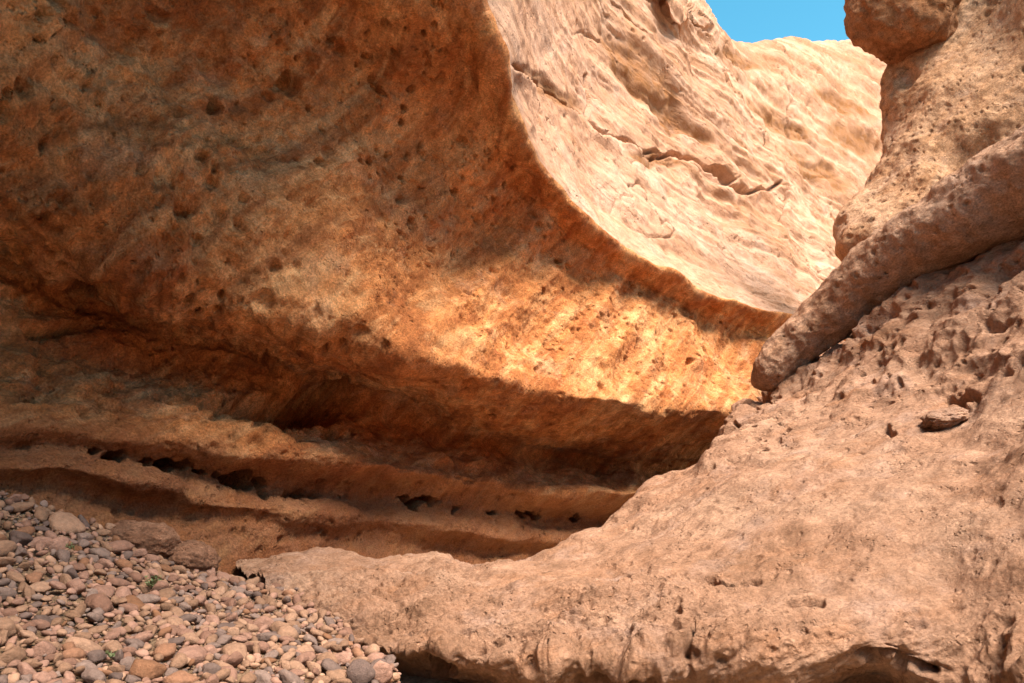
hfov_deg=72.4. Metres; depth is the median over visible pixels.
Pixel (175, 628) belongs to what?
pebble
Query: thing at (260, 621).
pebble
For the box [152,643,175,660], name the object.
pebble
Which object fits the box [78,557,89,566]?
pebble
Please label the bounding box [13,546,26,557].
pebble
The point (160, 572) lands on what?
pebble
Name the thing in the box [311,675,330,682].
pebble
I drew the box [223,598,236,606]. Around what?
pebble
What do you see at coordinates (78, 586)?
pebble
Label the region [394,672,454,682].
ground
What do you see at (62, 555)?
pebble
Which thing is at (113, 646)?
pebble
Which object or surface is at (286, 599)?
pebble
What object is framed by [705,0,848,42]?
sky
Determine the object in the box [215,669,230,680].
pebble
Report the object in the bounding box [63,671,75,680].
pebble
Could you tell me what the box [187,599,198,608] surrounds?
pebble
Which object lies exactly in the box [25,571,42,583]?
pebble
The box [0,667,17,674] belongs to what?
pebble
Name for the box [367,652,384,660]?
pebble
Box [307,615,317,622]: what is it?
pebble
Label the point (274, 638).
pebble
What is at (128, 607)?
pebble
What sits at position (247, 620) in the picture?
pebble
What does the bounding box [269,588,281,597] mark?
pebble
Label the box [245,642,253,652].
pebble
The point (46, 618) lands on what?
pebble
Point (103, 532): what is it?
pebble
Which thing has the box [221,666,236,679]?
pebble
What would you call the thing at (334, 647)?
pebble
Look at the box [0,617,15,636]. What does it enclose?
pebble
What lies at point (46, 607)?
pebble
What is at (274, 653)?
pebble
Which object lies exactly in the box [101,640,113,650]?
pebble
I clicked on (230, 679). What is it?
pebble
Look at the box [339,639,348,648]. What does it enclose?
pebble
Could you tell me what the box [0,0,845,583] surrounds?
canyon wall
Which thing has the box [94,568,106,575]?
pebble
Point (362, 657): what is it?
pebble
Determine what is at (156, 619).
pebble
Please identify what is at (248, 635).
pebble
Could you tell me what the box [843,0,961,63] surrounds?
overhanging boulder
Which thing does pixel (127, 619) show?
pebble
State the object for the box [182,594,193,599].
pebble
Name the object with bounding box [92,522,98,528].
pebble
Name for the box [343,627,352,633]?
pebble
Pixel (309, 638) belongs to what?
pebble
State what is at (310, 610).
pebble
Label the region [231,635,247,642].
pebble
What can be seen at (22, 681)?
pebble
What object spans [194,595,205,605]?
pebble
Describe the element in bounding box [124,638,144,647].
pebble
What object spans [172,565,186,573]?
pebble
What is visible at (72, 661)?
pebble
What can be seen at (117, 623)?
pebble
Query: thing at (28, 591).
pebble
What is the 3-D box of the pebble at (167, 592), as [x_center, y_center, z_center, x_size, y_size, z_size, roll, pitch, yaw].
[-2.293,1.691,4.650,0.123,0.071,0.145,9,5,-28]
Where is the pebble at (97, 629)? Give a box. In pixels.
[88,625,108,633]
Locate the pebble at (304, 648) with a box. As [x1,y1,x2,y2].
[296,644,314,652]
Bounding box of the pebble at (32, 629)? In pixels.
[27,626,36,633]
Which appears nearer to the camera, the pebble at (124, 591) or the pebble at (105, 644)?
the pebble at (105, 644)
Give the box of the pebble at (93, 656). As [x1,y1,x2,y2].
[87,650,106,662]
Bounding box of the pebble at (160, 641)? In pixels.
[154,638,167,647]
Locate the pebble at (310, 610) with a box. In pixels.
[306,608,316,615]
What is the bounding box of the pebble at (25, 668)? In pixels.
[17,662,36,681]
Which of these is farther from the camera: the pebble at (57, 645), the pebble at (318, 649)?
the pebble at (318, 649)
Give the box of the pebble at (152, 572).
[147,568,159,577]
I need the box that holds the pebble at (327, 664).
[321,658,341,670]
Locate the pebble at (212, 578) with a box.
[206,575,217,581]
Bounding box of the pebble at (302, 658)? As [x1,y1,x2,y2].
[294,653,308,663]
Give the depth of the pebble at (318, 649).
4.12 m
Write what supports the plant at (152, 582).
on the scree slope
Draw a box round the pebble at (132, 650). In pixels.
[123,646,136,655]
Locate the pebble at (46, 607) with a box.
[41,606,52,610]
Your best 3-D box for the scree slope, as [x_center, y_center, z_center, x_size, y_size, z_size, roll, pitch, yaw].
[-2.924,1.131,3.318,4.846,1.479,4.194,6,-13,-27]
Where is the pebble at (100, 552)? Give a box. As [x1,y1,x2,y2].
[89,547,110,558]
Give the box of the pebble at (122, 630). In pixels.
[112,626,126,635]
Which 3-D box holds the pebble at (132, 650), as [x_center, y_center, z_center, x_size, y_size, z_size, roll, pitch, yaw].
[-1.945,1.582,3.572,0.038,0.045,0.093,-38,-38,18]
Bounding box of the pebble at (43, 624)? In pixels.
[30,619,50,629]
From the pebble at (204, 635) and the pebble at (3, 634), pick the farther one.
the pebble at (204, 635)
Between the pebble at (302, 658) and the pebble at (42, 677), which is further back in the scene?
the pebble at (302, 658)
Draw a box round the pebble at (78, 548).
[72,546,81,550]
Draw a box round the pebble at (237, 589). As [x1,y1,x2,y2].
[229,586,246,592]
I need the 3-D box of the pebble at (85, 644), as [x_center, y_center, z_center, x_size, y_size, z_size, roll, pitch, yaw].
[-2.141,1.528,3.502,0.189,0.091,0.123,36,-16,-26]
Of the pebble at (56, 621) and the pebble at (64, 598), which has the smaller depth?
the pebble at (56, 621)
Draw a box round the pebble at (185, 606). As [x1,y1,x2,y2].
[178,602,191,611]
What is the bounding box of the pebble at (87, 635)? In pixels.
[73,632,91,639]
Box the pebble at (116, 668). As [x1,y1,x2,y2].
[107,664,125,671]
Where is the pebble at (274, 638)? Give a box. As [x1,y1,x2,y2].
[269,635,277,643]
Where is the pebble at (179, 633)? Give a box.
[176,628,193,636]
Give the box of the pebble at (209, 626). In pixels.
[199,625,214,630]
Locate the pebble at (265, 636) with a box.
[256,632,280,641]
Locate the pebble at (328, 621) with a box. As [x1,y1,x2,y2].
[324,616,334,625]
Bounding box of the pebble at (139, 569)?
[132,566,142,572]
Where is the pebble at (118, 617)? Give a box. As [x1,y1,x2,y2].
[113,614,121,621]
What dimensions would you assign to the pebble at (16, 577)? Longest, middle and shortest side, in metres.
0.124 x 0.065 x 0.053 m
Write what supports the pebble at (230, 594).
on the scree slope
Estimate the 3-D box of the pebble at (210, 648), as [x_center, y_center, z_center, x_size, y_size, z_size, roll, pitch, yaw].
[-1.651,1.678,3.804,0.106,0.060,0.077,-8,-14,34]
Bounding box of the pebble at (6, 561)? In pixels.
[0,557,16,566]
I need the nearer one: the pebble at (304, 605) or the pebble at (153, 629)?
the pebble at (153, 629)
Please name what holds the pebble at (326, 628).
on the scree slope
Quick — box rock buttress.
[833,0,1023,261]
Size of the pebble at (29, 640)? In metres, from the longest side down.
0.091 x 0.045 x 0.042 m
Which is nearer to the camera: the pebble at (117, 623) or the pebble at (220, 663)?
the pebble at (220, 663)
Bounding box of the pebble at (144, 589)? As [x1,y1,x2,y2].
[138,584,149,593]
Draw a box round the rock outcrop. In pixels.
[236,239,1023,682]
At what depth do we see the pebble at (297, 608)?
4.91 m
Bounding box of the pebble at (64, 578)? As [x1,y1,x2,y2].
[59,573,71,584]
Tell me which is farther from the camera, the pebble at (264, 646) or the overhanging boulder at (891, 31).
the overhanging boulder at (891, 31)
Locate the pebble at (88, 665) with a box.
[74,662,98,670]
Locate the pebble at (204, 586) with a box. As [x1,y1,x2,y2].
[201,583,207,590]
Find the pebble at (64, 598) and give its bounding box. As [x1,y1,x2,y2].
[57,596,66,605]
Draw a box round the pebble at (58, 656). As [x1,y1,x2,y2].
[53,652,63,663]
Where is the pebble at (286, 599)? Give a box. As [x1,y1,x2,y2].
[282,596,290,603]
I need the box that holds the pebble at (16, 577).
[6,571,24,583]
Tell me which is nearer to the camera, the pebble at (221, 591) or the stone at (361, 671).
the stone at (361, 671)
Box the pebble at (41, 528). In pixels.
[33,526,49,531]
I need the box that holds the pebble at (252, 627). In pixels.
[246,623,258,632]
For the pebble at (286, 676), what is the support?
on the scree slope
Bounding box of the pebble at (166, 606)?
[160,603,173,610]
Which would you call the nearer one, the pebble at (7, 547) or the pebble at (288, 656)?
the pebble at (288, 656)
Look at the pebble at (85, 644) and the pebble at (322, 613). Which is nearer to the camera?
the pebble at (85, 644)
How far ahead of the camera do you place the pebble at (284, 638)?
4.22 m
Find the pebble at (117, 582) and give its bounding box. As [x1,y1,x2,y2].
[106,577,131,587]
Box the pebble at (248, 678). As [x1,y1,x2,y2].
[239,673,256,682]
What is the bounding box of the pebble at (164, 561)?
[157,559,170,564]
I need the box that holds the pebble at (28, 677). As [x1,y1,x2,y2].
[20,674,31,682]
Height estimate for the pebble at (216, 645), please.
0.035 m
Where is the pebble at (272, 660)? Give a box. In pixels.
[260,657,276,663]
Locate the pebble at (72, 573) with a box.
[65,568,78,578]
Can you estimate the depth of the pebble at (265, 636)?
4.18 m
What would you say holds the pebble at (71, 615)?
on the scree slope
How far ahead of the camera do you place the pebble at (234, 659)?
3.63 m
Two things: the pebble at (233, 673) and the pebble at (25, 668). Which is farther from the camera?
the pebble at (233, 673)
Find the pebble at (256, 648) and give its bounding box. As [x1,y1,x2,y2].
[252,644,259,653]
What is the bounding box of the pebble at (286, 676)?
[278,669,304,682]
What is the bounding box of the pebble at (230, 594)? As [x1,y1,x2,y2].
[220,590,235,602]
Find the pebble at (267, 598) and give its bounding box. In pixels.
[262,594,275,603]
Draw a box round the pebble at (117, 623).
[113,621,121,626]
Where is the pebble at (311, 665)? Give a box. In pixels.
[306,661,320,677]
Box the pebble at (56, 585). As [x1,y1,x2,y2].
[49,581,66,589]
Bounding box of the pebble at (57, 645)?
[49,641,61,650]
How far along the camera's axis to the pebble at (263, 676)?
3.43 m
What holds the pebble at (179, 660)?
on the scree slope
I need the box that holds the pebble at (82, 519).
[78,514,89,528]
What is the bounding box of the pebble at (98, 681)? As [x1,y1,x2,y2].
[93,680,105,682]
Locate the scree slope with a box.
[0,496,399,682]
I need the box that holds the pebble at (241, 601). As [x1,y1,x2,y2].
[236,598,248,605]
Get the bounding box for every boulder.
[107,520,183,559]
[167,539,220,573]
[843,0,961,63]
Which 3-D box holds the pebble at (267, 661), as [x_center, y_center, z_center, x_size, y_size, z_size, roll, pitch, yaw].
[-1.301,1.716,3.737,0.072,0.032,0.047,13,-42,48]
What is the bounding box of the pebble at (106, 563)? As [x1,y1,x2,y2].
[97,558,113,568]
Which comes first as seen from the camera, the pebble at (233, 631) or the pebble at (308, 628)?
the pebble at (233, 631)
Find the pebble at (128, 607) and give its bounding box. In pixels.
[118,603,138,612]
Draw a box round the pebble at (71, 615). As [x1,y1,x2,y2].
[64,612,80,618]
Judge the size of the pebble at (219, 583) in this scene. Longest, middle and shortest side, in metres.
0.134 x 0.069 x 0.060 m
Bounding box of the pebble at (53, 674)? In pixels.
[48,670,56,678]
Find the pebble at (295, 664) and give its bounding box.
[289,660,304,669]
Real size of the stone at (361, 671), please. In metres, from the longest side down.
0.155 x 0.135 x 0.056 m
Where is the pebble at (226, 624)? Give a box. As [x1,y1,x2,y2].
[217,622,235,627]
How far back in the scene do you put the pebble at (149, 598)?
4.41 m
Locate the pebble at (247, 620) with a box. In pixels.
[243,617,252,623]
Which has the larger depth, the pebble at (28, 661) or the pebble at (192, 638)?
the pebble at (192, 638)
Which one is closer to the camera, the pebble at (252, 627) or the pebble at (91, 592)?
the pebble at (91, 592)
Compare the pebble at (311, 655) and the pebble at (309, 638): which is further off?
the pebble at (309, 638)
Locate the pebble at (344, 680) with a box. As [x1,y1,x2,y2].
[331,678,351,682]
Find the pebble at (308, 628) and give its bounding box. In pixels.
[305,625,315,631]
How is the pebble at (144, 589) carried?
on the scree slope
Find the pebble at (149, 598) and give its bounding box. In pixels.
[136,594,160,603]
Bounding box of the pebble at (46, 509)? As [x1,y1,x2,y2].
[38,506,50,511]
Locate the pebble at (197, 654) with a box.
[177,645,206,665]
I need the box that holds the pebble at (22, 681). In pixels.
[15,679,28,682]
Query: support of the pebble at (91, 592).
on the scree slope
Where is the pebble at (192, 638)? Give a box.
[180,632,199,645]
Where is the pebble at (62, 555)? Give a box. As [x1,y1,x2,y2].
[55,549,69,561]
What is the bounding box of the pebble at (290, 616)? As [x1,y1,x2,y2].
[284,613,297,621]
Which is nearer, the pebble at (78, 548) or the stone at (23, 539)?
the stone at (23, 539)
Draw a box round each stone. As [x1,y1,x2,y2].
[0,587,17,600]
[9,530,32,547]
[10,502,34,511]
[48,511,85,534]
[86,554,98,562]
[129,659,166,679]
[163,670,199,682]
[277,625,298,642]
[326,669,346,681]
[346,659,375,682]
[373,660,392,682]
[919,407,969,429]
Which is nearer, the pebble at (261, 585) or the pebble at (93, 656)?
the pebble at (93, 656)
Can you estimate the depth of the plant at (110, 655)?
3.38 m
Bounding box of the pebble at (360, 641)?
[353,638,364,644]
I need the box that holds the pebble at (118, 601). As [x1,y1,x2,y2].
[112,597,126,605]
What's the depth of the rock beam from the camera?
8.02 m
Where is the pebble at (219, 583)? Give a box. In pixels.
[216,581,227,592]
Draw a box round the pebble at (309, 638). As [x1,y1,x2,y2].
[302,634,317,645]
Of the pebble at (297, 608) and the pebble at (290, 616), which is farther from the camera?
the pebble at (297, 608)
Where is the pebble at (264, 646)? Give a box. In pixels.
[258,641,269,652]
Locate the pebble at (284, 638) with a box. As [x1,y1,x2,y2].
[279,636,294,642]
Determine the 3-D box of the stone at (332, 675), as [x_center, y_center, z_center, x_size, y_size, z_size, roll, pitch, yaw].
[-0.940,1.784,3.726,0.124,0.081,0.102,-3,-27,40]
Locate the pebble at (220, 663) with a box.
[210,660,232,666]
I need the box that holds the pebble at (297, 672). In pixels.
[290,669,305,675]
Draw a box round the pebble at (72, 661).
[62,658,78,664]
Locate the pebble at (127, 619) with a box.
[124,616,133,623]
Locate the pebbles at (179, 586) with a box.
[0,491,400,682]
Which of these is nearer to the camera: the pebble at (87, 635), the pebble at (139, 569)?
the pebble at (87, 635)
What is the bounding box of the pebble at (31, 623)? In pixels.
[21,621,37,629]
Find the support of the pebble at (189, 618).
on the scree slope
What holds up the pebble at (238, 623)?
on the scree slope
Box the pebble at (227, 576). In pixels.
[216,572,231,579]
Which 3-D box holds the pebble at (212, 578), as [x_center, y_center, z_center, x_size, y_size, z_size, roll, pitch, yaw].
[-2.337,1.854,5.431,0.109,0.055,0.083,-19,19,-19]
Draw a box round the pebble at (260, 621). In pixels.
[252,616,274,629]
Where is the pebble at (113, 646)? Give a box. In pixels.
[105,641,122,652]
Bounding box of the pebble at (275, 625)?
[269,621,290,631]
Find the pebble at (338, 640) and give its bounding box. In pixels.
[328,638,345,644]
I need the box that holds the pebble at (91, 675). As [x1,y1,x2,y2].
[81,668,106,682]
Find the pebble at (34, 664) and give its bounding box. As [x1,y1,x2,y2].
[29,660,42,668]
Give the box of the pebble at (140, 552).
[132,548,147,557]
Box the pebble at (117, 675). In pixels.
[108,672,122,679]
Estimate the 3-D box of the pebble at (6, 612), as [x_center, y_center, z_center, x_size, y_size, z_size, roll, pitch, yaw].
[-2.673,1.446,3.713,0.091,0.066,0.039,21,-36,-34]
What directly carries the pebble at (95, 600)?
on the scree slope
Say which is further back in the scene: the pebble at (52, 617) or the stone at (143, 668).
the pebble at (52, 617)
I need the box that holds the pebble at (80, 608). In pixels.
[74,603,86,617]
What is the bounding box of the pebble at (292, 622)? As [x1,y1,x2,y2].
[287,620,300,627]
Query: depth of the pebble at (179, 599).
4.60 m
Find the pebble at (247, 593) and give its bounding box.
[244,591,254,598]
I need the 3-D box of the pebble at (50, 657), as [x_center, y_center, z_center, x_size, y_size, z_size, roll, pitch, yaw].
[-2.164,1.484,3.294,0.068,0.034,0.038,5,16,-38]
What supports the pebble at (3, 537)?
on the scree slope
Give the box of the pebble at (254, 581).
[245,579,257,585]
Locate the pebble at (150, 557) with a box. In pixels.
[141,554,159,561]
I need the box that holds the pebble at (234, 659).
[224,651,242,666]
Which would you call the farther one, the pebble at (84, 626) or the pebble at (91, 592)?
the pebble at (91, 592)
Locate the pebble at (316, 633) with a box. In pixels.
[310,629,323,637]
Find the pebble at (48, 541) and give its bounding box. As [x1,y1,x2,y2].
[25,536,53,548]
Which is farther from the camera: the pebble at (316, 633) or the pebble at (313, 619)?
the pebble at (313, 619)
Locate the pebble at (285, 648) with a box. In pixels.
[281,645,296,651]
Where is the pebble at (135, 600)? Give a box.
[125,595,144,611]
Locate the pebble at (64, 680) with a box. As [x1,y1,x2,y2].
[45,678,75,682]
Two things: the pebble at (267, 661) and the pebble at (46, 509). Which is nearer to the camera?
the pebble at (267, 661)
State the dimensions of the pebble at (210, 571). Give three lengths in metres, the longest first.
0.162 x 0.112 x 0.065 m
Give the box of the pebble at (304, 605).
[294,602,306,608]
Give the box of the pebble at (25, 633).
[19,630,35,637]
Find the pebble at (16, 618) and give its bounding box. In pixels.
[9,616,20,622]
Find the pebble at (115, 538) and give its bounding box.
[111,535,120,541]
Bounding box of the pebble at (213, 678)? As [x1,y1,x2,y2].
[205,674,218,682]
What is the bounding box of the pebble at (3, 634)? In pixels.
[0,629,7,646]
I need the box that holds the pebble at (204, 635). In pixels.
[199,631,210,643]
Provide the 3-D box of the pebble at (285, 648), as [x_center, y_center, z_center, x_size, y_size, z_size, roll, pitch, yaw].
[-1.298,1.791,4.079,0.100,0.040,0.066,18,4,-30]
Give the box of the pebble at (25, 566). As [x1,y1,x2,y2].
[18,562,29,570]
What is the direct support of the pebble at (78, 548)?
on the scree slope
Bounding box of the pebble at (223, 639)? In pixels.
[216,634,231,644]
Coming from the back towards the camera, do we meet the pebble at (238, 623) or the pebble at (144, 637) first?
the pebble at (238, 623)
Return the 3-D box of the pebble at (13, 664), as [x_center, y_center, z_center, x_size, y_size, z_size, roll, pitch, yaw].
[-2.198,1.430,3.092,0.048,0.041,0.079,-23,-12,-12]
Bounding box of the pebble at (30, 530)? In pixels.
[16,526,34,534]
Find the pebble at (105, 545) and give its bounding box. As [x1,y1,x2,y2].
[99,541,113,551]
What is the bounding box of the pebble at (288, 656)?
[278,651,295,661]
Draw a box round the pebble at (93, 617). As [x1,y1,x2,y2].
[86,612,104,622]
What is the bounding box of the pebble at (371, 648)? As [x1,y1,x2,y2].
[364,644,379,656]
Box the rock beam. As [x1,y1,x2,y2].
[751,125,1023,391]
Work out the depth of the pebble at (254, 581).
5.45 m
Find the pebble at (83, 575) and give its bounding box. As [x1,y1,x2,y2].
[78,570,88,579]
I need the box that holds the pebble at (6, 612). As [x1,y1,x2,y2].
[0,608,18,616]
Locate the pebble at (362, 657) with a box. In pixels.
[348,656,369,666]
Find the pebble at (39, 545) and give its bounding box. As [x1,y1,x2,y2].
[35,540,44,550]
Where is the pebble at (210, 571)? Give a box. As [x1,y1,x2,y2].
[206,567,215,577]
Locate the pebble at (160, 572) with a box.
[153,566,164,579]
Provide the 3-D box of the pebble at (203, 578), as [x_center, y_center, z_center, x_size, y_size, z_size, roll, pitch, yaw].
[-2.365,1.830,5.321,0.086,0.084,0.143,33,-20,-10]
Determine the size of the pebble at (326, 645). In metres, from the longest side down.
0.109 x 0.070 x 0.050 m
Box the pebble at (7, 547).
[0,540,16,556]
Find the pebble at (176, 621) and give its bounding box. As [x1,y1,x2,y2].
[167,616,183,625]
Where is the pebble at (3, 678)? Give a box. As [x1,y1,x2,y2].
[0,675,7,682]
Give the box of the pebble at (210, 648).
[203,644,216,653]
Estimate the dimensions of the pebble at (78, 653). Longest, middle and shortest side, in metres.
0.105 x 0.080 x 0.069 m
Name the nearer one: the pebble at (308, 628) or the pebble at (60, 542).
the pebble at (308, 628)
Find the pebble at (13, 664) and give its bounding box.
[7,660,20,668]
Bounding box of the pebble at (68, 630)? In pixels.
[65,628,75,633]
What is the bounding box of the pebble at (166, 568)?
[160,564,172,572]
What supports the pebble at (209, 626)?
on the scree slope
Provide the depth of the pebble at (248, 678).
3.33 m
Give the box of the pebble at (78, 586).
[66,579,85,594]
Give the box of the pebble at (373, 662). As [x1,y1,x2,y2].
[370,658,385,666]
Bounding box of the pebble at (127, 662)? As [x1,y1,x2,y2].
[119,656,134,671]
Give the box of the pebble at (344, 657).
[334,651,351,665]
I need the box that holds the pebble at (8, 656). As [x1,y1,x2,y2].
[0,648,27,664]
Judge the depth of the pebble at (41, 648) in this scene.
3.33 m
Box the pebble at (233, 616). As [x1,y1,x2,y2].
[225,612,237,622]
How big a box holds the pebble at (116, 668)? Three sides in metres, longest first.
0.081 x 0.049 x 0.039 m
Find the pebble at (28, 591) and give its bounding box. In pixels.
[22,584,35,599]
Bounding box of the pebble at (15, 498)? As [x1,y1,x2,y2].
[9,494,21,502]
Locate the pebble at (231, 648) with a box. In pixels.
[220,642,247,659]
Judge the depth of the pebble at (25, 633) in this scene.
3.47 m
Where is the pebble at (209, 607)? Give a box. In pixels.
[205,603,215,613]
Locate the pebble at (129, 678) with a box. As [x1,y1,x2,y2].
[125,674,141,682]
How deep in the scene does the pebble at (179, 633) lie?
3.97 m
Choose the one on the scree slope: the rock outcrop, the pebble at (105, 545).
the pebble at (105, 545)
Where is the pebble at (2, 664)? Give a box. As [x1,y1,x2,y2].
[0,659,6,666]
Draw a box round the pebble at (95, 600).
[84,593,113,612]
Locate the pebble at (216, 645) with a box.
[207,642,220,647]
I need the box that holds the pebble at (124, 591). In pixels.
[115,586,131,597]
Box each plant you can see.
[65,542,74,549]
[105,650,117,658]
[145,574,161,588]
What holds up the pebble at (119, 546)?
on the scree slope
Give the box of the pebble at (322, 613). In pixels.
[318,608,326,618]
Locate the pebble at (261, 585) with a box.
[256,582,265,589]
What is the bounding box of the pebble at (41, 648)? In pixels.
[31,641,56,659]
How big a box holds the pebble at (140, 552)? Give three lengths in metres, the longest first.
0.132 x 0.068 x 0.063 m
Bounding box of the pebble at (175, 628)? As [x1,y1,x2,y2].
[170,625,180,636]
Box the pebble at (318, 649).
[311,645,326,653]
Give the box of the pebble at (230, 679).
[225,676,235,682]
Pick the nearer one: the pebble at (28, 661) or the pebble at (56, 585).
the pebble at (28, 661)
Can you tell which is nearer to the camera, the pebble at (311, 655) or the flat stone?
the pebble at (311, 655)
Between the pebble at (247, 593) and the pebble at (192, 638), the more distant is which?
the pebble at (247, 593)
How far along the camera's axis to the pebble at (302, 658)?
3.83 m
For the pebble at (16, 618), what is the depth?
3.63 m
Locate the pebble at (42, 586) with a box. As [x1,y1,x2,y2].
[29,581,51,591]
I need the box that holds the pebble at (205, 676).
[200,672,211,680]
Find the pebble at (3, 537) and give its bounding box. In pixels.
[0,534,6,539]
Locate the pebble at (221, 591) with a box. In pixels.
[214,586,225,595]
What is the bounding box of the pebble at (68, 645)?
[62,641,75,650]
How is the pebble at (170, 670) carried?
on the scree slope
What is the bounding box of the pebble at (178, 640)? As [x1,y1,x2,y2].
[168,636,184,645]
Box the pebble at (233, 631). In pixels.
[227,627,239,636]
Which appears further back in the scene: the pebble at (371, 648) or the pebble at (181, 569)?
the pebble at (181, 569)
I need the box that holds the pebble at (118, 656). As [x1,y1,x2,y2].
[112,649,123,662]
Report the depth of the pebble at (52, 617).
3.81 m
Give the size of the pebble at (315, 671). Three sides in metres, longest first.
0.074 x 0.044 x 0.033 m
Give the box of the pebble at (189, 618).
[179,614,197,623]
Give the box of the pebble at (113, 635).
[103,630,120,639]
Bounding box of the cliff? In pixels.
[488,0,886,313]
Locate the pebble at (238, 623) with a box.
[233,621,245,629]
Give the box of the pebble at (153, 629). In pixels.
[144,625,157,634]
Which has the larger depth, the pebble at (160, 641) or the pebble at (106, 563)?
the pebble at (106, 563)
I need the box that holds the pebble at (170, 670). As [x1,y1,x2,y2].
[164,667,177,676]
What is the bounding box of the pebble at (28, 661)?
[23,658,37,663]
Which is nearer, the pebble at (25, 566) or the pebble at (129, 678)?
the pebble at (129, 678)
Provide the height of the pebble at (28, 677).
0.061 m
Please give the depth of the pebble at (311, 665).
3.77 m
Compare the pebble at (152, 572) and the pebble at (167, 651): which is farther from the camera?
the pebble at (152, 572)
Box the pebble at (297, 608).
[290,605,303,616]
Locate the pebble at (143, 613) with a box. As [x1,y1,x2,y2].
[139,610,150,617]
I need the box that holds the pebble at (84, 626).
[77,623,92,629]
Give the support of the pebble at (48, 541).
on the scree slope
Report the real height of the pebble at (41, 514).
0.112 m
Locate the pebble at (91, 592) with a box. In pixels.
[85,590,97,597]
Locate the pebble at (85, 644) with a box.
[65,636,102,650]
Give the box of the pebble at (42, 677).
[32,671,51,682]
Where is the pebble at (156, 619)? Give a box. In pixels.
[152,615,161,622]
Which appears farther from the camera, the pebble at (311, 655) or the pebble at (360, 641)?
the pebble at (360, 641)
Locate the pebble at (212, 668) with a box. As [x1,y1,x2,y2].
[202,663,221,673]
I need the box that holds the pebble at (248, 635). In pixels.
[239,632,251,640]
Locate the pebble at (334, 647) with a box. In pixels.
[330,643,341,651]
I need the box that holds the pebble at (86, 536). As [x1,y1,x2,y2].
[77,532,93,544]
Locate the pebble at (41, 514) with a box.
[34,507,48,521]
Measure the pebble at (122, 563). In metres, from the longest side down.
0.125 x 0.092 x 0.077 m
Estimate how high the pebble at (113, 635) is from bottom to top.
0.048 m
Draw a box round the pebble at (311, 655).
[303,651,315,666]
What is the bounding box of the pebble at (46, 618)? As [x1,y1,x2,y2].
[31,615,51,623]
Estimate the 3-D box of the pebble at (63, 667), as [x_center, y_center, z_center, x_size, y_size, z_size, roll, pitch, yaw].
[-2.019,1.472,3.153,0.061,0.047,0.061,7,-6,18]
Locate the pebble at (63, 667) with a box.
[57,662,72,673]
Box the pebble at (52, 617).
[49,615,59,619]
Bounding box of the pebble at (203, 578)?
[197,576,206,581]
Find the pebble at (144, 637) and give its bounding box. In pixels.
[135,632,153,642]
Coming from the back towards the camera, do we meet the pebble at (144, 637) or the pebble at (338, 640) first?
the pebble at (338, 640)
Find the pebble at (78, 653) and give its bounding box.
[62,648,85,659]
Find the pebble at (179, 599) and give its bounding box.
[168,596,184,603]
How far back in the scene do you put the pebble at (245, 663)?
3.64 m
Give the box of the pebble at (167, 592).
[159,588,175,597]
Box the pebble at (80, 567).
[71,563,85,571]
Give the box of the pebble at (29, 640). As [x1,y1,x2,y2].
[23,636,36,644]
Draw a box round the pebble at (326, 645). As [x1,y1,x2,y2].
[323,641,335,649]
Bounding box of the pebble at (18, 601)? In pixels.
[11,598,24,604]
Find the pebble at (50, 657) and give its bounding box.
[44,654,55,661]
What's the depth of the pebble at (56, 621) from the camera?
3.74 m
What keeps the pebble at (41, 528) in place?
on the scree slope
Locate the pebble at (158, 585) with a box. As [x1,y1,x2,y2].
[150,581,169,590]
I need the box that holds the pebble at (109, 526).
[104,523,115,529]
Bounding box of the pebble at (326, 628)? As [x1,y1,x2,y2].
[319,625,333,632]
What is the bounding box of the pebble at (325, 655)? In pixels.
[316,652,337,662]
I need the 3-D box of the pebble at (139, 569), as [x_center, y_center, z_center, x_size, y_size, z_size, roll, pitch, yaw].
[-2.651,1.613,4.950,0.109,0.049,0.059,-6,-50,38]
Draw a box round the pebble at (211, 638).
[205,634,217,643]
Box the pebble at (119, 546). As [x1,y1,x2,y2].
[109,540,134,553]
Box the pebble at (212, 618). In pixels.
[205,615,219,627]
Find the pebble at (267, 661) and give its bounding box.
[264,658,271,666]
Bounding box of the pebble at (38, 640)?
[34,638,50,643]
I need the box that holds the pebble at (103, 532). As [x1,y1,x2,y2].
[96,529,110,535]
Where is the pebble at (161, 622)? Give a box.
[156,619,166,627]
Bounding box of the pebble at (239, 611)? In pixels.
[229,609,241,616]
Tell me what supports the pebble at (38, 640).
on the scree slope
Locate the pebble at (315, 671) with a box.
[312,668,319,675]
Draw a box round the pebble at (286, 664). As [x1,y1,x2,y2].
[281,660,290,670]
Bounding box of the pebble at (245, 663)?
[241,659,249,667]
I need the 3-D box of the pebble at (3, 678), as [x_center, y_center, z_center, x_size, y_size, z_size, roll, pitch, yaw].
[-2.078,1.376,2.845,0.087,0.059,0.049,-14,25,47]
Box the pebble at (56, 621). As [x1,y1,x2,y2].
[50,617,62,625]
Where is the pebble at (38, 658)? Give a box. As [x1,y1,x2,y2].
[33,656,42,661]
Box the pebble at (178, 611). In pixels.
[169,606,183,616]
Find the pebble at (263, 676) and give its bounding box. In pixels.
[253,669,271,682]
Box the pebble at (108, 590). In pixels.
[93,585,114,597]
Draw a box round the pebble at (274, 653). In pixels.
[264,649,278,657]
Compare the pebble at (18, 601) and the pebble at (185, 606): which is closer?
the pebble at (18, 601)
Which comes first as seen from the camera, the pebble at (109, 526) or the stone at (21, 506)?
the stone at (21, 506)
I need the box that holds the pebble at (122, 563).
[115,559,132,570]
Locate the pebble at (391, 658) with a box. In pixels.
[384,654,395,663]
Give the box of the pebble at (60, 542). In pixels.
[48,536,68,551]
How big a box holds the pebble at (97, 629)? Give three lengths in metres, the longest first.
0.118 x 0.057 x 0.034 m
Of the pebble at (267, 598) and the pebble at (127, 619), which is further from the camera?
the pebble at (267, 598)
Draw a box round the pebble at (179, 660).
[169,652,187,668]
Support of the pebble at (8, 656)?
on the scree slope

